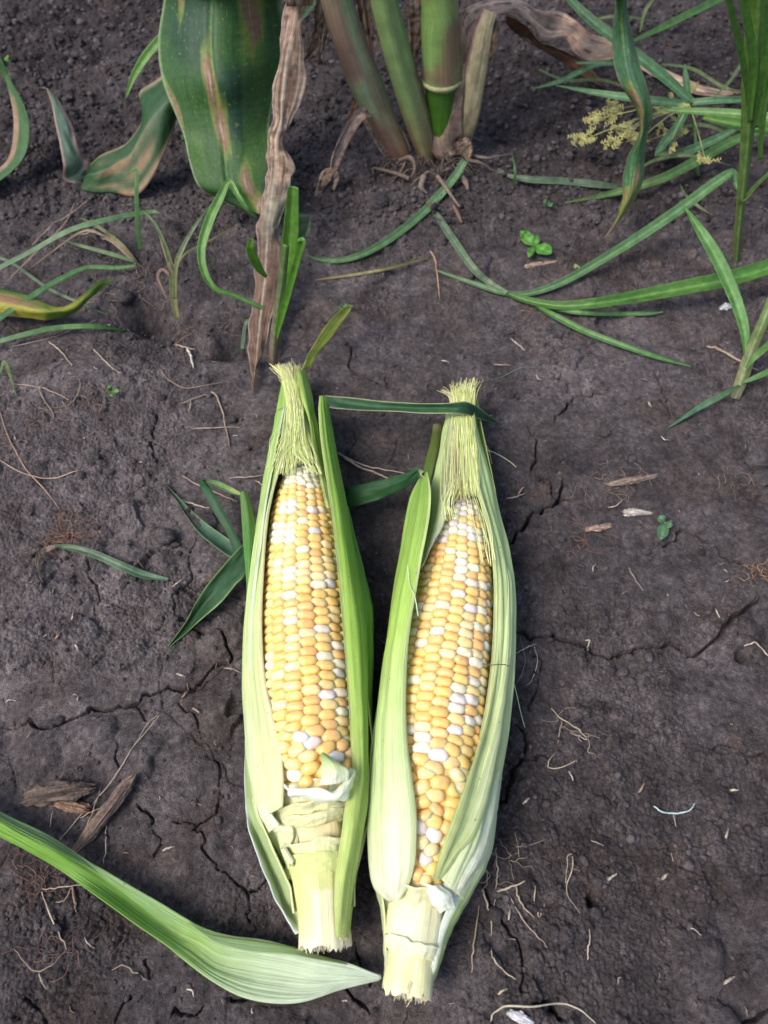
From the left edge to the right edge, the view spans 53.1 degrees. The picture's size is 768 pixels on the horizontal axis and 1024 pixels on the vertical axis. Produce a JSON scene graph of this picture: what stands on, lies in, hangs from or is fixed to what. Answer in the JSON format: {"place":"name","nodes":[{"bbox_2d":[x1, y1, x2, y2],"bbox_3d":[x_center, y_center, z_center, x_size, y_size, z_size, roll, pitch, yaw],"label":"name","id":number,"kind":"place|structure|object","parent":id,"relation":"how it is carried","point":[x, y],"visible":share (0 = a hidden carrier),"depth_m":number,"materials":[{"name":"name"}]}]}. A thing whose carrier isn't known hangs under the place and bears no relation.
{"place":"outdoors","nodes":[
{"label":"outdoors","id":0,"kind":"place"},
{"bbox_2d":[143,204,233,318],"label":"young grass","id":1,"kind":"structure","parent":0,"point":[172,272],"depth_m":0.49,"materials":[{"name":"plant"}]},
{"bbox_2d":[315,257,429,280],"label":"fallen grass","id":2,"kind":"structure","parent":0,"point":[375,270],"depth_m":0.52,"materials":[{"name":"plant"}]},
{"bbox_2d":[0,0,767,1023],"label":"ground","id":3,"kind":"structure","parent":0,"point":[138,616],"depth_m":0.42,"materials":[{"name":"soil"}]},
{"bbox_2d":[4,55,10,61],"bbox_3d":[-0.321,-0.388,0.660,0.010,0.012,0.017,0,58,0],"label":"seedling","id":4,"kind":"object","parent":3,"relation":"on","point":[7,58],"visible":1,"depth_m":0.65,"materials":[{"name":"green plant"}]},
{"bbox_2d":[0,57,28,179],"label":"corn leaf","id":5,"kind":"object","parent":3,"relation":"on","point":[20,142],"visible":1,"depth_m":0.56,"materials":[{"name":"plant"}]},
{"bbox_2d":[0,412,59,508],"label":"straw","id":6,"kind":"object","parent":3,"relation":"on","point":[22,462],"visible":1,"depth_m":0.44,"materials":[{"name":"plant"}]},
{"bbox_2d":[14,949,65,971],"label":"straw","id":7,"kind":"object","parent":3,"relation":"on","point":[37,970],"visible":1,"depth_m":0.31,"materials":[{"name":"plant"}]},
{"bbox_2d":[0,460,81,478],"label":"straw","id":8,"kind":"object","parent":3,"relation":"on","point":[40,477],"visible":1,"depth_m":0.43,"materials":[{"name":"plant"}]},
{"bbox_2d":[14,384,68,399],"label":"straw","id":9,"kind":"object","parent":3,"relation":"on","point":[41,387],"visible":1,"depth_m":0.46,"materials":[{"name":"plant"}]},
{"bbox_2d":[39,380,53,420],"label":"straw","id":10,"kind":"object","parent":3,"relation":"on","point":[45,401],"visible":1,"depth_m":0.46,"materials":[{"name":"plant"}]},
{"bbox_2d":[6,320,94,347],"bbox_3d":[-0.213,-0.113,0.492,0.058,0.004,0.006,-23,61,-14],"label":"straw","id":11,"kind":"object","parent":3,"relation":"on","point":[46,338],"visible":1,"depth_m":0.49,"materials":[{"name":"plant"}]},
{"bbox_2d":[41,892,66,949],"bbox_3d":[-0.136,0.167,0.316,0.001,0.004,0.026,-32,63,-18],"label":"straw","id":12,"kind":"object","parent":3,"relation":"on","point":[52,918],"visible":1,"depth_m":0.32,"materials":[{"name":"plant"}]},
{"bbox_2d":[0,279,114,320],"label":"corn leaf","id":13,"kind":"object","parent":3,"relation":"on","point":[35,308],"visible":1,"depth_m":0.49,"materials":[{"name":"plant"}]},
{"bbox_2d":[19,778,96,807],"bbox_3d":[-0.145,0.125,0.341,0.035,0.012,0.013,0,58,0],"label":"chip","id":14,"kind":"object","parent":3,"relation":"on","point":[46,794],"visible":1,"depth_m":0.34,"materials":[{"name":"brown wood"}]},
{"bbox_2d":[48,341,72,365],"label":"straw","id":15,"kind":"object","parent":3,"relation":"on","point":[54,345],"visible":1,"depth_m":0.48,"materials":[{"name":"plant"}]},
{"bbox_2d":[41,884,80,889],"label":"straw","id":16,"kind":"object","parent":3,"relation":"on","point":[61,887],"visible":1,"depth_m":0.32,"materials":[{"name":"plant"}]},
{"bbox_2d":[32,198,90,245],"bbox_3d":[-0.230,-0.208,0.548,0.003,0.006,0.059,29,62,17],"label":"straw","id":17,"kind":"object","parent":3,"relation":"on","point":[45,232],"visible":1,"depth_m":0.55,"materials":[{"name":"plant"}]},
{"bbox_2d":[53,379,80,407],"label":"straw","id":18,"kind":"object","parent":3,"relation":"on","point":[75,397],"visible":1,"depth_m":0.46,"materials":[{"name":"plant"}]},
{"bbox_2d":[48,800,92,813],"bbox_3d":[-0.140,0.130,0.341,0.022,0.007,0.008,0,58,0],"label":"wood chip","id":19,"kind":"object","parent":3,"relation":"on","point":[78,807],"visible":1,"depth_m":0.34,"materials":[{"name":"wood"}]},
{"bbox_2d":[71,886,76,911],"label":"straw","id":20,"kind":"object","parent":3,"relation":"on","point":[73,897],"visible":1,"depth_m":0.32,"materials":[{"name":"plant"}]},
{"bbox_2d":[0,168,159,394],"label":"grass tuft","id":21,"kind":"object","parent":3,"relation":"on","point":[113,240],"visible":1,"depth_m":0.51,"materials":[{"name":"plant"}]},
{"bbox_2d":[76,471,85,479],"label":"soil clod","id":22,"kind":"object","parent":3,"relation":"on","point":[81,475],"visible":1,"depth_m":0.43,"materials":[{"name":"soil"}]},
{"bbox_2d":[86,785,101,825],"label":"straw","id":23,"kind":"object","parent":3,"relation":"on","point":[94,807],"visible":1,"depth_m":0.34,"materials":[{"name":"plant"}]},
{"bbox_2d":[88,453,100,462],"bbox_3d":[-0.165,-0.031,0.438,0.007,0.005,0.006,0,58,0],"label":"soil clod","id":24,"kind":"object","parent":3,"relation":"on","point":[92,457],"visible":1,"depth_m":0.44,"materials":[{"name":"soil"}]},
{"bbox_2d":[92,901,104,911],"bbox_3d":[-0.119,0.164,0.320,0.005,0.004,0.004,0,58,0],"label":"soil clod","id":25,"kind":"object","parent":3,"relation":"on","point":[98,906],"visible":1,"depth_m":0.32,"materials":[{"name":"soil"}]},
{"bbox_2d":[35,544,168,583],"bbox_3d":[-0.146,0.026,0.400,0.069,0.009,0.023,0,58,0],"label":"leaf fragment","id":26,"kind":"object","parent":3,"relation":"on","point":[123,566],"visible":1,"depth_m":0.40,"materials":[{"name":"green plant"}]},
{"bbox_2d":[72,773,136,852],"bbox_3d":[-0.123,0.134,0.339,0.008,0.013,0.041,31,63,18],"label":"chip","id":27,"kind":"object","parent":3,"relation":"on","point":[109,807],"visible":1,"depth_m":0.34,"materials":[{"name":"brown wood"}]},
{"bbox_2d":[103,825,106,862],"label":"straw","id":28,"kind":"object","parent":3,"relation":"on","point":[105,844],"visible":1,"depth_m":0.33,"materials":[{"name":"plant"}]},
{"bbox_2d":[93,349,119,372],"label":"straw","id":29,"kind":"object","parent":3,"relation":"on","point":[105,360],"visible":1,"depth_m":0.48,"materials":[{"name":"plant"}]},
{"bbox_2d":[103,468,114,474],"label":"soil clod","id":30,"kind":"object","parent":3,"relation":"on","point":[109,471],"visible":1,"depth_m":0.43,"materials":[{"name":"soil"}]},
{"bbox_2d":[59,716,158,840],"bbox_3d":[-0.123,0.120,0.347,0.004,0.008,0.065,30,63,17],"label":"straw","id":31,"kind":"object","parent":3,"relation":"on","point":[111,780],"visible":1,"depth_m":0.34,"materials":[{"name":"plant"}]},
{"bbox_2d":[107,386,118,396],"bbox_3d":[-0.162,-0.071,0.463,0.008,0.008,0.009,0,58,0],"label":"seedling","id":32,"kind":"object","parent":3,"relation":"on","point":[112,392],"visible":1,"depth_m":0.46,"materials":[{"name":"green plant"}]},
{"bbox_2d":[114,289,133,304],"bbox_3d":[-0.173,-0.143,0.512,0.012,0.010,0.011,-37,65,-21],"label":"soil clod","id":33,"kind":"object","parent":3,"relation":"on","point":[124,296],"visible":1,"depth_m":0.51,"materials":[{"name":"soil"}]},
{"bbox_2d":[112,964,147,980],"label":"straw","id":34,"kind":"object","parent":3,"relation":"on","point":[130,969],"visible":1,"depth_m":0.31,"materials":[{"name":"plant"}]},
{"bbox_2d":[125,35,157,97],"bbox_3d":[-0.183,-0.353,0.597,0.056,0.042,0.010,-32,63,-18],"label":"grass blade","id":35,"kind":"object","parent":3,"relation":"on","point":[150,50],"depth_m":0.60,"materials":[{"name":"plant"}]},
{"bbox_2d":[133,714,157,745],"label":"straw","id":36,"kind":"object","parent":3,"relation":"on","point":[143,729],"visible":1,"depth_m":0.36,"materials":[{"name":"plant"}]},
{"bbox_2d":[152,527,176,545],"bbox_3d":[-0.117,0.013,0.410,0.012,0.009,0.011,-28,62,-16],"label":"soil clod","id":37,"kind":"object","parent":3,"relation":"on","point":[163,536],"visible":1,"depth_m":0.41,"materials":[{"name":"soil"}]},
{"bbox_2d":[171,541,180,547],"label":"soil clod","id":38,"kind":"object","parent":3,"relation":"on","point":[174,544],"visible":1,"depth_m":0.41,"materials":[{"name":"soil"}]},
{"bbox_2d":[186,348,193,367],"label":"straw","id":39,"kind":"object","parent":3,"relation":"on","point":[190,354],"visible":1,"depth_m":0.49,"materials":[{"name":"plant"}]},
{"bbox_2d":[0,812,380,1003],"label":"husk strip","id":40,"kind":"object","parent":3,"relation":"on","point":[260,970],"visible":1,"depth_m":0.31,"materials":[{"name":"plant"}]},
{"bbox_2d":[160,369,221,388],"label":"straw","id":41,"kind":"object","parent":3,"relation":"on","point":[187,388],"visible":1,"depth_m":0.47,"materials":[{"name":"plant"}]},
{"bbox_2d":[175,499,209,507],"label":"straw","id":42,"kind":"object","parent":3,"relation":"on","point":[193,504],"visible":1,"depth_m":0.42,"materials":[{"name":"plant"}]},
{"bbox_2d":[179,393,211,403],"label":"straw","id":43,"kind":"object","parent":3,"relation":"on","point":[193,398],"visible":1,"depth_m":0.46,"materials":[{"name":"plant"}]},
{"bbox_2d":[181,475,237,501],"bbox_3d":[-0.098,-0.013,0.431,0.038,0.003,0.002,24,61,14],"label":"straw","id":44,"kind":"object","parent":3,"relation":"on","point":[212,490],"visible":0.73,"depth_m":0.43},
{"bbox_2d":[192,427,239,428],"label":"straw","id":45,"kind":"object","parent":3,"relation":"on","point":[212,427],"visible":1,"depth_m":0.45,"materials":[{"name":"plant"}]},
{"bbox_2d":[210,391,229,447],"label":"straw","id":46,"kind":"object","parent":3,"relation":"on","point":[218,400],"visible":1,"depth_m":0.46,"materials":[{"name":"plant"}]},
{"bbox_2d":[224,415,236,423],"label":"soil clod","id":47,"kind":"object","parent":3,"relation":"on","point":[229,419],"visible":1,"depth_m":0.45,"materials":[{"name":"soil"}]},
{"bbox_2d":[229,475,263,478],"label":"straw","id":48,"kind":"object","parent":3,"relation":"on","point":[245,477],"visible":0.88,"depth_m":0.43,"materials":[{"name":"plant"}]},
{"bbox_2d":[197,179,310,364],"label":"young grass","id":49,"kind":"structure","parent":3,"relation":"on","point":[296,230],"depth_m":0.44,"materials":[{"name":"green plant"}]},
{"bbox_2d":[163,305,501,953],"bbox_3d":[-0.049,0.016,0.383,0.173,0.054,0.327,15,59,9],"label":"corn ear","id":50,"kind":"object","parent":3,"relation":"on","point":[307,660],"visible":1,"depth_m":0.34},
{"bbox_2d":[337,452,387,478],"bbox_3d":[-0.012,-0.025,0.439,0.037,0.003,0.004,29,62,17],"label":"straw","id":51,"kind":"object","parent":3,"relation":"on","point":[356,465],"visible":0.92,"depth_m":0.44,"materials":[{"name":"plant"}]},
{"bbox_2d":[345,456,402,472],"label":"straw","id":52,"kind":"object","parent":3,"relation":"on","point":[373,467],"visible":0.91,"depth_m":0.44,"materials":[{"name":"plant"}]},
{"bbox_2d":[364,192,388,210],"bbox_3d":[-0.005,-0.227,0.560,0.017,0.014,0.016,-21,60,-13],"label":"soil clod","id":53,"kind":"object","parent":3,"relation":"on","point":[374,201],"visible":1,"depth_m":0.56,"materials":[{"name":"soil"}]},
{"bbox_2d":[1,10,755,1012],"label":"chaff","id":54,"kind":"object","parent":3,"relation":"on","point":[381,640],"visible":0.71,"depth_m":0.41,"materials":[{"name":"plant"}]},
{"bbox_2d":[0,162,767,981],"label":"rootlets","id":55,"kind":"object","parent":3,"relation":"on","point":[64,952],"visible":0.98,"depth_m":0.41,"materials":[{"name":"plant"}]},
{"bbox_2d":[42,0,736,393],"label":"corn plant","id":56,"kind":"object","parent":3,"relation":"on","point":[234,72],"visible":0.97,"depth_m":0.51,"materials":[{"name":"green plant"}]},
{"bbox_2d":[301,0,315,21],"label":"fallen grass","id":57,"kind":"structure","parent":56,"relation":"attached to","point":[308,10],"depth_m":0.56,"materials":[{"name":"plant"}]},
{"bbox_2d":[345,367,524,1004],"bbox_3d":[0.020,0.038,0.369,0.104,0.052,0.334,6,58,4],"label":"corn ear","id":58,"kind":"object","parent":3,"relation":"on","point":[440,735],"visible":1,"depth_m":0.32},
{"bbox_2d":[430,250,439,298],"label":"straw","id":59,"kind":"object","parent":3,"relation":"on","point":[433,255],"visible":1,"depth_m":0.53,"materials":[{"name":"plant"}]},
{"bbox_2d":[436,235,447,245],"bbox_3d":[0.041,-0.190,0.540,0.009,0.007,0.008,0,58,0],"label":"soil clod","id":60,"kind":"object","parent":3,"relation":"on","point":[442,240],"visible":1,"depth_m":0.54,"materials":[{"name":"soil"}]},
{"bbox_2d":[426,201,507,294],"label":"fallen grass","id":61,"kind":"structure","parent":3,"relation":"on","point":[476,271],"depth_m":0.52,"materials":[{"name":"plant"}]},
{"bbox_2d":[471,905,479,972],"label":"straw","id":62,"kind":"object","parent":3,"relation":"on","point":[474,941],"visible":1,"depth_m":0.31,"materials":[{"name":"plant"}]},
{"bbox_2d":[482,890,488,910],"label":"straw","id":63,"kind":"object","parent":3,"relation":"on","point":[485,899],"visible":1,"depth_m":0.32,"materials":[{"name":"plant"}]},
{"bbox_2d":[495,848,498,888],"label":"straw","id":64,"kind":"object","parent":3,"relation":"on","point":[497,867],"visible":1,"depth_m":0.33,"materials":[{"name":"plant"}]},
{"bbox_2d":[491,948,514,978],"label":"straw","id":65,"kind":"object","parent":3,"relation":"on","point":[499,966],"visible":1,"depth_m":0.31,"materials":[{"name":"plant"}]},
{"bbox_2d":[497,881,524,891],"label":"straw","id":66,"kind":"object","parent":3,"relation":"on","point":[507,888],"visible":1,"depth_m":0.32,"materials":[{"name":"plant"}]},
{"bbox_2d":[512,153,516,186],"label":"fallen grass","id":67,"kind":"structure","parent":3,"relation":"on","point":[515,173],"depth_m":0.56,"materials":[{"name":"plant"}]},
{"bbox_2d":[506,493,524,498],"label":"straw","id":68,"kind":"object","parent":3,"relation":"on","point":[514,496],"visible":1,"depth_m":0.43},
{"bbox_2d":[506,1009,533,1023],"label":"stone","id":69,"kind":"object","parent":3,"relation":"on","point":[520,1017],"visible":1,"depth_m":0.29,"materials":[{"name":"stone"}]},
{"bbox_2d":[516,886,533,917],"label":"straw","id":70,"kind":"object","parent":3,"relation":"on","point":[522,904],"visible":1,"depth_m":0.32,"materials":[{"name":"plant"}]},
{"bbox_2d":[506,890,546,946],"bbox_3d":[0.058,0.168,0.316,0.002,0.002,0.026,-31,63,-18],"label":"straw","id":71,"kind":"object","parent":3,"relation":"on","point":[524,921],"visible":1,"depth_m":0.32,"materials":[{"name":"plant"}]},
{"bbox_2d":[527,646,537,684],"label":"straw","id":72,"kind":"object","parent":3,"relation":"on","point":[536,665],"visible":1,"depth_m":0.38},
{"bbox_2d":[520,230,552,256],"bbox_3d":[0.105,-0.185,0.533,0.017,0.011,0.029,-6,58,-4],"label":"seedling","id":73,"kind":"object","parent":3,"relation":"on","point":[531,239],"visible":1,"depth_m":0.53,"materials":[{"name":"green plant"}]},
{"bbox_2d":[524,260,557,268],"bbox_3d":[0.107,-0.169,0.526,0.024,0.003,0.007,0,58,0],"label":"wood chip","id":74,"kind":"object","parent":3,"relation":"on","point":[532,265],"visible":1,"depth_m":0.53,"materials":[{"name":"wood"}]},
{"bbox_2d":[490,1002,595,1023],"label":"straw","id":75,"kind":"object","parent":3,"relation":"on","point":[526,1006],"visible":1,"depth_m":0.30,"materials":[{"name":"plant"}]},
{"bbox_2d":[543,199,552,206],"bbox_3d":[0.119,-0.223,0.558,0.007,0.009,0.012,0,58,0],"label":"seedling","id":76,"kind":"object","parent":3,"relation":"on","point":[549,204],"visible":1,"depth_m":0.56,"materials":[{"name":"green plant"}]},
{"bbox_2d":[496,170,621,188],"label":"fallen grass","id":77,"kind":"structure","parent":3,"relation":"on","point":[566,181],"depth_m":0.57,"materials":[{"name":"plant"}]},
{"bbox_2d":[547,753,581,768],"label":"straw","id":78,"kind":"object","parent":3,"relation":"on","point":[557,767],"visible":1,"depth_m":0.35,"materials":[{"name":"plant"}]},
{"bbox_2d":[551,708,587,739],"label":"straw","id":79,"kind":"object","parent":3,"relation":"on","point":[571,725],"visible":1,"depth_m":0.36,"materials":[{"name":"plant"}]},
{"bbox_2d":[566,853,579,912],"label":"straw","id":80,"kind":"object","parent":3,"relation":"on","point":[570,876],"visible":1,"depth_m":0.33,"materials":[{"name":"plant"}]},
{"bbox_2d":[437,169,737,295],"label":"fallen grass","id":81,"kind":"structure","parent":3,"relation":"on","point":[688,202],"depth_m":0.52,"materials":[{"name":"plant"}]},
{"bbox_2d":[587,929,590,959],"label":"straw","id":82,"kind":"object","parent":3,"relation":"on","point":[588,944],"visible":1,"depth_m":0.31,"materials":[{"name":"plant"}]},
{"bbox_2d":[584,523,612,531],"bbox_3d":[0.117,0.009,0.417,0.017,0.004,0.006,0,58,0],"label":"wood chip","id":83,"kind":"object","parent":3,"relation":"on","point":[599,527],"visible":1,"depth_m":0.42,"materials":[{"name":"wood"}]},
{"bbox_2d":[598,427,610,437],"bbox_3d":[0.129,-0.047,0.450,0.008,0.006,0.007,0,58,0],"label":"soil clod","id":84,"kind":"object","parent":3,"relation":"on","point":[604,432],"visible":1,"depth_m":0.45,"materials":[{"name":"soil"}]},
{"bbox_2d":[617,667,628,676],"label":"soil clod","id":85,"kind":"object","parent":3,"relation":"on","point":[623,672],"visible":1,"depth_m":0.37,"materials":[{"name":"soil"}]},
{"bbox_2d":[625,676,636,684],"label":"soil clod","id":86,"kind":"object","parent":3,"relation":"on","point":[630,680],"visible":1,"depth_m":0.37,"materials":[{"name":"soil"}]},
{"bbox_2d":[606,474,657,485],"bbox_3d":[0.139,-0.018,0.428,0.031,0.005,0.008,0,58,0],"label":"wood chip","id":87,"kind":"object","parent":3,"relation":"on","point":[628,480],"visible":1,"depth_m":0.43,"materials":[{"name":"wood"}]},
{"bbox_2d":[629,661,639,668],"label":"soil clod","id":88,"kind":"object","parent":3,"relation":"on","point":[633,664],"visible":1,"depth_m":0.38,"materials":[{"name":"soil"}]},
{"bbox_2d":[502,259,767,309],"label":"fallen grass","id":89,"kind":"structure","parent":3,"relation":"on","point":[750,272],"depth_m":0.49,"materials":[{"name":"plant"}]},
{"bbox_2d":[628,567,642,589],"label":"straw","id":90,"kind":"object","parent":3,"relation":"on","point":[632,574],"visible":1,"depth_m":0.40,"materials":[{"name":"plant"}]},
{"bbox_2d":[533,0,740,213],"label":"flowering sedge","id":91,"kind":"object","parent":3,"relation":"on","point":[662,75],"visible":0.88,"depth_m":0.57,"materials":[{"name":"green plant"}]},
{"bbox_2d":[621,508,654,516],"bbox_3d":[0.140,0.000,0.422,0.018,0.004,0.005,0,58,0],"label":"wood chip","id":92,"kind":"object","parent":3,"relation":"on","point":[633,512],"visible":1,"depth_m":0.42,"materials":[{"name":"wood"}]},
{"bbox_2d":[641,548,650,554],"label":"soil clod","id":93,"kind":"object","parent":3,"relation":"on","point":[646,551],"visible":1,"depth_m":0.41,"materials":[{"name":"soil"}]},
{"bbox_2d":[565,133,757,202],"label":"fallen grass","id":94,"kind":"structure","parent":3,"relation":"on","point":[693,162],"depth_m":0.57,"materials":[{"name":"plant"}]},
{"bbox_2d":[657,515,672,539],"bbox_3d":[0.151,0.009,0.415,0.010,0.008,0.015,0,58,0],"label":"seedling","id":95,"kind":"object","parent":3,"relation":"on","point":[663,529],"visible":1,"depth_m":0.41,"materials":[{"name":"green plant"}]},
{"bbox_2d":[654,803,694,813],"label":"straw","id":96,"kind":"object","parent":3,"relation":"on","point":[661,811],"visible":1,"depth_m":0.34,"materials":[{"name":"plant"}]},
{"bbox_2d":[633,0,724,41],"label":"fallen grass","id":97,"kind":"structure","parent":3,"relation":"on","point":[691,12],"depth_m":0.62,"materials":[{"name":"plant"}]},
{"bbox_2d":[710,216,726,228],"bbox_3d":[0.241,-0.209,0.553,0.011,0.009,0.011,-31,63,-18],"label":"soil clod","id":98,"kind":"object","parent":3,"relation":"on","point":[717,222],"visible":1,"depth_m":0.55,"materials":[{"name":"soil"}]},
{"bbox_2d":[719,302,731,310],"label":"stone","id":99,"kind":"object","parent":3,"relation":"on","point":[725,306],"visible":0.99,"depth_m":0.51,"materials":[{"name":"stone"}]},
{"bbox_2d":[723,976,734,984],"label":"straw","id":100,"kind":"object","parent":3,"relation":"on","point":[726,981],"visible":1,"depth_m":0.31,"materials":[{"name":"plant"}]},
{"bbox_2d":[706,345,757,370],"bbox_3d":[0.218,-0.097,0.481,0.035,0.006,0.004,39,66,22],"label":"straw","id":101,"kind":"object","parent":3,"relation":"on","point":[726,353],"visible":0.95,"depth_m":0.48,"materials":[{"name":"plant"}]},
{"bbox_2d":[744,449,767,469],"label":"soil clod","id":102,"kind":"object","parent":3,"relation":"on","point":[757,459],"visible":1,"depth_m":0.44,"materials":[{"name":"soil"}]},
{"bbox_2d":[744,641,767,655],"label":"straw","id":103,"kind":"object","parent":3,"relation":"on","point":[751,643],"visible":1,"depth_m":0.38,"materials":[{"name":"plant"}]},
{"bbox_2d":[753,469,767,486],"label":"soil clod","id":104,"kind":"object","parent":3,"relation":"on","point":[760,476],"visible":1,"depth_m":0.43,"materials":[{"name":"soil"}]},
{"bbox_2d":[305,158,467,262],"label":"fallen grass","id":105,"kind":"structure","parent":0,"point":[419,215],"depth_m":0.55,"materials":[{"name":"plant"}]},
{"bbox_2d":[549,308,663,315],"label":"fallen grass","id":106,"kind":"structure","parent":0,"point":[605,313],"depth_m":0.50,"materials":[{"name":"plant"}]},
{"bbox_2d":[535,305,691,366],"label":"fallen grass","id":107,"kind":"structure","parent":0,"point":[578,327],"depth_m":0.48,"materials":[{"name":"plant"}]},
{"bbox_2d":[655,0,767,262],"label":"tall grass","id":108,"kind":"structure","parent":0,"point":[749,119],"depth_m":0.43,"materials":[{"name":"plant"}]},
{"bbox_2d":[667,206,767,428],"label":"young grass","id":109,"kind":"structure","parent":0,"point":[753,352],"depth_m":0.46,"materials":[{"name":"plant"}]}
]}

